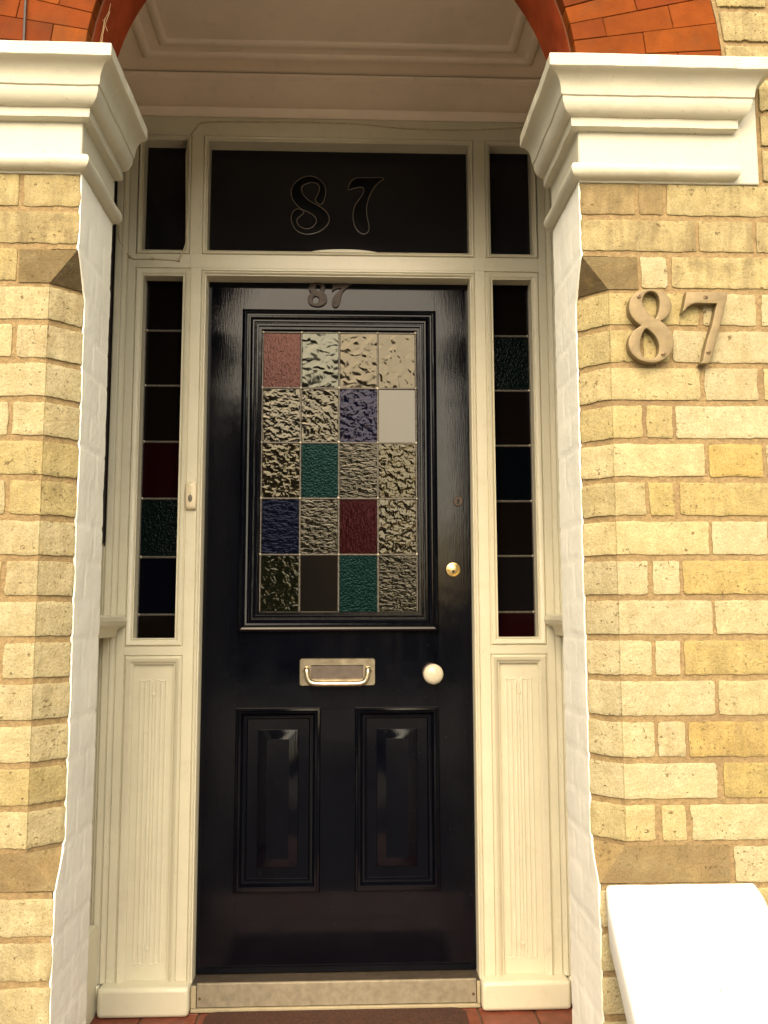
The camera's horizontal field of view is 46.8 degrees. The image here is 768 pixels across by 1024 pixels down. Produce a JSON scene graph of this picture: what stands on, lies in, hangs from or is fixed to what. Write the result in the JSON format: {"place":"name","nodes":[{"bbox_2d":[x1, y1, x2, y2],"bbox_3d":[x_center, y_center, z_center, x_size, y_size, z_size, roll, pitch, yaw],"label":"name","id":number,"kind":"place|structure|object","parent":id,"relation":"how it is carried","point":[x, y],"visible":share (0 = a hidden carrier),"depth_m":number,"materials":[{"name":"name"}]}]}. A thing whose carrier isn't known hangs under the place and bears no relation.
{"place":"outdoors","nodes":[
{"label":"outdoors","id":0,"kind":"place"},
{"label":"path","id":1,"kind":"structure","parent":0,"visible":0},
{"bbox_2d":[606,883,767,1023],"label":"dwarf wall","id":2,"kind":"structure","parent":1,"relation":"on","point":[689,953],"depth_m":1.52,"materials":[{"name":"white paint"}]},
{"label":"ground","id":3,"kind":"structure","parent":0,"visible":0},
{"bbox_2d":[0,174,111,1023],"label":"brick pier","id":4,"kind":"structure","parent":3,"relation":"on","point":[55,248],"depth_m":1.68,"materials":[{"name":"yellow brick"}]},
{"bbox_2d":[0,40,147,225],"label":"pier capital","id":5,"kind":"object","parent":4,"relation":"on","point":[68,108],"visible":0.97,"depth_m":1.72,"materials":[{"name":"white paint"}]},
{"bbox_2d":[86,181,126,1023],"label":"porch wall","id":6,"kind":"structure","parent":3,"relation":"on","point":[110,625],"depth_m":2.48,"materials":[{"name":"beige paint"}]},
{"bbox_2d":[91,71,571,1017],"bbox_3d":[-0.135,0.011,2.612,1.349,2.730,0.117,0,-6,-2],"label":"door frame","id":7,"kind":"object","parent":6,"relation":"attached to","point":[313,195],"visible":0.88,"depth_m":2.65,"materials":[{"name":"beige paint"}]},
{"bbox_2d":[185,482,196,509],"bbox_3d":[-0.560,-0.048,2.578,0.033,0.080,0.015,0,-6,-2],"label":"doorbell","id":8,"kind":"object","parent":7,"relation":"attached to","point":[191,496],"visible":1,"depth_m":2.57,"materials":[{"name":"beige plastic"}]},
{"bbox_2d":[118,121,522,261],"bbox_3d":[-0.171,-0.975,2.698,1.252,0.450,0.017,0,-6,-2],"label":"bell cable","id":9,"kind":"object","parent":7,"relation":"attached to","point":[153,258],"visible":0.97,"depth_m":2.72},
{"bbox_2d":[195,282,476,973],"bbox_3d":[-0.135,0.293,2.610,0.793,2.017,0.111,0,-6,-2],"label":"front door","id":10,"kind":"structure","parent":7,"relation":"attached to","point":[336,824],"depth_m":2.61,"materials":[{"name":"black paint"}]},
{"bbox_2d":[544,614,563,635],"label":"moulding","id":11,"kind":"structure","parent":7,"relation":"attached to","point":[554,622],"depth_m":2.49,"materials":[{"name":"beige paint"}]},
{"bbox_2d":[118,0,545,78],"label":"porch ceiling","id":12,"kind":"structure","parent":6,"relation":"on","point":[463,38],"depth_m":2.57,"materials":[{"name":"beige paint"}]},
{"bbox_2d":[90,1003,572,1023],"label":"porch floor","id":13,"kind":"structure","parent":3,"relation":"on","point":[480,1015],"depth_m":2.38,"materials":[{"name":"red tile"}]},
{"bbox_2d":[190,969,480,1012],"bbox_3d":[-0.133,1.334,2.485,0.794,0.073,0.104,0,-6,-2],"label":"threshold","id":14,"kind":"object","parent":13,"relation":"on","point":[323,990],"visible":0.98,"depth_m":2.44,"materials":[{"name":"metal"}]},
{"bbox_2d":[202,1007,468,1023],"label":"doormat","id":15,"kind":"object","parent":13,"relation":"on","point":[448,1015],"visible":1,"depth_m":2.38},
{"bbox_2d":[553,182,767,1023],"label":"brick pier","id":16,"kind":"structure","parent":3,"relation":"on","point":[663,481],"depth_m":1.70,"materials":[{"name":"yellow brick"}]},
{"bbox_2d":[520,53,767,230],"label":"pier capital","id":17,"kind":"object","parent":16,"relation":"on","point":[611,118],"visible":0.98,"depth_m":1.76,"materials":[{"name":"white paint"}]},
{"bbox_2d":[0,0,720,61],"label":"brick arch","id":18,"kind":"structure","parent":17,"relation":"on","point":[675,27],"depth_m":1.81,"materials":[{"name":"orange"}]},
{"bbox_2d":[22,0,26,40],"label":"hanging wire","id":19,"kind":"object","parent":18,"relation":"hanging from","point":[24,17],"visible":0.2,"depth_m":1.75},
{"bbox_2d":[100,4,110,42],"bbox_3d":[-0.574,-0.983,1.808,0.037,0.200,0.010,5,-8,-36],"label":"cobweb","id":20,"kind":"object","parent":18,"relation":"attached to","point":[104,26],"visible":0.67,"depth_m":1.81},
{"bbox_2d":[626,289,673,364],"bbox_3d":[0.516,-0.359,1.726,0.090,0.147,0.021,0,-6,-2],"label":"numeral","id":21,"kind":"object","parent":16,"relation":"attached to","point":[656,329],"visible":1,"depth_m":1.72,"materials":[{"name":"gold metal"}]},
{"bbox_2d":[679,292,726,365],"bbox_3d":[0.624,-0.357,1.730,0.091,0.143,0.021,0,-6,-2],"label":"numeral","id":22,"kind":"object","parent":16,"relation":"attached to","point":[717,300],"visible":1,"depth_m":1.73,"materials":[{"name":"gold metal"}]},
{"bbox_2d":[710,0,767,182],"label":"brick wall","id":23,"kind":"structure","parent":3,"relation":"on","point":[742,27],"depth_m":1.81,"materials":[{"name":"beige brick"}]}
]}

